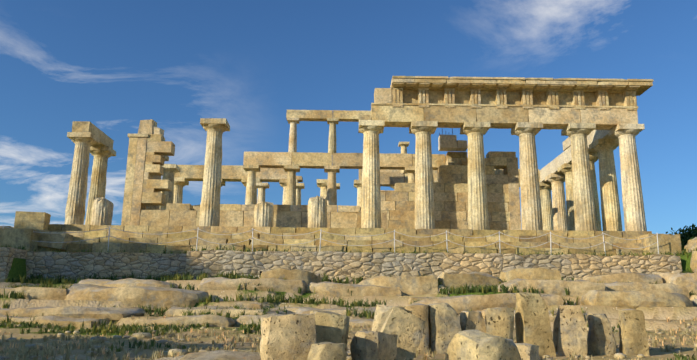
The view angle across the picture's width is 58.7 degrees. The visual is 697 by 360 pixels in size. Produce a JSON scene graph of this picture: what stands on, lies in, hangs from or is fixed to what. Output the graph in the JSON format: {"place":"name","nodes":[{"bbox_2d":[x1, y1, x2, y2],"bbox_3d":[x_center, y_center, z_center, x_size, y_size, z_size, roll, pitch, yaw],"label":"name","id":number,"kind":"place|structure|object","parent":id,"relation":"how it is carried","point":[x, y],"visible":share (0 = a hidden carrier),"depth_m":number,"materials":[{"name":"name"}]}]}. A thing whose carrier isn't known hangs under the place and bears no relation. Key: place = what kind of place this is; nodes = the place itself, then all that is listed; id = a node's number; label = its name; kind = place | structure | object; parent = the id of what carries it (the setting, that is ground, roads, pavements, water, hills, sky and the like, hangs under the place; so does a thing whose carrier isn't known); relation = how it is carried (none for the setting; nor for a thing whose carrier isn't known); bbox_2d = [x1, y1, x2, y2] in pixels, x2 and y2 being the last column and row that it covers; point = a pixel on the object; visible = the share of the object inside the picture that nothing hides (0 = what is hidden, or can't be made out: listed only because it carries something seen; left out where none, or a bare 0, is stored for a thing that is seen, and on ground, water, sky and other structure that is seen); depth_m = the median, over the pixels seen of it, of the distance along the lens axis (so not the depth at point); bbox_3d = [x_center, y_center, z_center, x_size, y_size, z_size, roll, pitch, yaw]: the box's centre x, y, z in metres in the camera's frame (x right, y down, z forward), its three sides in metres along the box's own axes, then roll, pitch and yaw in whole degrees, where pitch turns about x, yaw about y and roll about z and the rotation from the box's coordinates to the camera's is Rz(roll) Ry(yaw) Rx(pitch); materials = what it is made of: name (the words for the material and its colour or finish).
{"place":"outdoors","nodes":[
{"label":"outdoors","id":0,"kind":"place"},
{"bbox_2d":[0,252,696,359],"bbox_3d":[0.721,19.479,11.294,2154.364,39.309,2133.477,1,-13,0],"label":"ground","id":1,"kind":"structure","parent":0,"point":[655,317],"depth_m":16.56,"materials":[{"name":"beige soil"}]},
{"bbox_2d":[0,211,73,250],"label":"fallen blocks","id":2,"kind":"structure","parent":1,"relation":"on","point":[26,225],"depth_m":27.32,"materials":[{"name":"stone"}]},
{"bbox_2d":[2,225,658,254],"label":"barrier posts","id":3,"kind":"object","parent":1,"relation":"on","point":[394,240],"visible":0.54,"depth_m":27.03,"materials":[{"name":"grey metal"}]},
{"bbox_2d":[0,226,656,248],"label":"barrier ropes","id":4,"kind":"object","parent":3,"relation":"attached to","point":[345,235],"visible":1,"depth_m":27.02,"materials":[{"name":"beige fabric"}]},
{"bbox_2d":[0,247,681,283],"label":"retaining wall","id":5,"kind":"structure","parent":1,"relation":"on","point":[333,264],"depth_m":24.93,"materials":[{"name":"beige stone"}]},
{"bbox_2d":[0,237,696,328],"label":"rock outcrops","id":6,"kind":"object","parent":1,"relation":"on","point":[638,289],"visible":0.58,"depth_m":18.63,"materials":[{"name":"beige stone"}]},
{"bbox_2d":[0,244,696,359],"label":"grass tufts","id":7,"kind":"object","parent":1,"relation":"on","point":[103,328],"visible":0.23,"depth_m":19.46,"materials":[{"name":"green plant"}]},
{"bbox_2d":[0,312,696,359],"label":"dry grass tufts","id":8,"kind":"object","parent":1,"relation":"on","point":[48,350],"visible":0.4,"depth_m":10.72,"materials":[{"name":"beige plant"}]},
{"bbox_2d":[0,323,696,359],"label":"pebbles","id":9,"kind":"object","parent":1,"relation":"on","point":[133,337],"visible":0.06,"depth_m":11.00,"materials":[{"name":"gravel"}]},
{"bbox_2d":[39,224,683,255],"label":"crepidoma steps","id":10,"kind":"structure","parent":1,"relation":"on","point":[578,243],"depth_m":28.13,"materials":[{"name":"stone"}]},
{"bbox_2d":[64,118,326,227],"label":"columns","id":11,"kind":"structure","parent":10,"relation":"on","point":[100,206],"depth_m":30.03,"materials":[{"name":"stone"}]},
{"bbox_2d":[121,119,521,230],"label":"cella wall","id":12,"kind":"structure","parent":10,"relation":"on","point":[149,147],"depth_m":32.16,"materials":[{"name":"stone"}]},
{"bbox_2d":[438,134,467,151],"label":"stone block","id":13,"kind":"structure","parent":12,"relation":"attached to","point":[449,143],"depth_m":32.99,"materials":[{"name":"stone"}]},
{"bbox_2d":[146,117,503,227],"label":"interior columns","id":14,"kind":"structure","parent":10,"relation":"on","point":[293,194],"depth_m":34.49,"materials":[{"name":"stone"}]},
{"bbox_2d":[243,110,444,186],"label":"architrave beams","id":15,"kind":"structure","parent":14,"relation":"on","point":[390,161],"depth_m":34.27,"materials":[{"name":"stone"}]},
{"bbox_2d":[173,120,646,230],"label":"columns","id":16,"kind":"structure","parent":10,"relation":"on","point":[541,209],"depth_m":30.07,"materials":[{"name":"stone"}]},
{"bbox_2d":[72,121,539,181],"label":"architrave","id":17,"kind":"object","parent":16,"relation":"on","point":[234,173],"visible":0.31,"depth_m":42.60,"materials":[{"name":"stone"}]},
{"bbox_2d":[359,76,653,129],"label":"entablature","id":18,"kind":"structure","parent":16,"relation":"on","point":[502,102],"depth_m":30.45,"materials":[{"name":"stone"}]},
{"bbox_2d":[539,130,617,181],"bbox_3d":[13.730,-1.791,37.539,0.925,1.498,12.660,1,-13,0],"label":"architrave","id":19,"kind":"object","parent":16,"relation":"on","point":[552,166],"visible":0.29,"depth_m":37.79,"materials":[{"name":"stone"}]},
{"bbox_2d":[155,292,648,359],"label":"foreground stones","id":20,"kind":"object","parent":1,"relation":"on","point":[401,333],"visible":0.92,"depth_m":7.90,"materials":[{"name":"beige stone"}]},
{"bbox_2d":[666,224,696,249],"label":"bush","id":21,"kind":"object","parent":1,"relation":"on","point":[689,234],"depth_m":40.04,"materials":[{"name":"green plant"}]},
{"bbox_2d":[0,0,696,234],"label":"sky","id":22,"kind":"structure","parent":0,"point":[113,65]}
]}

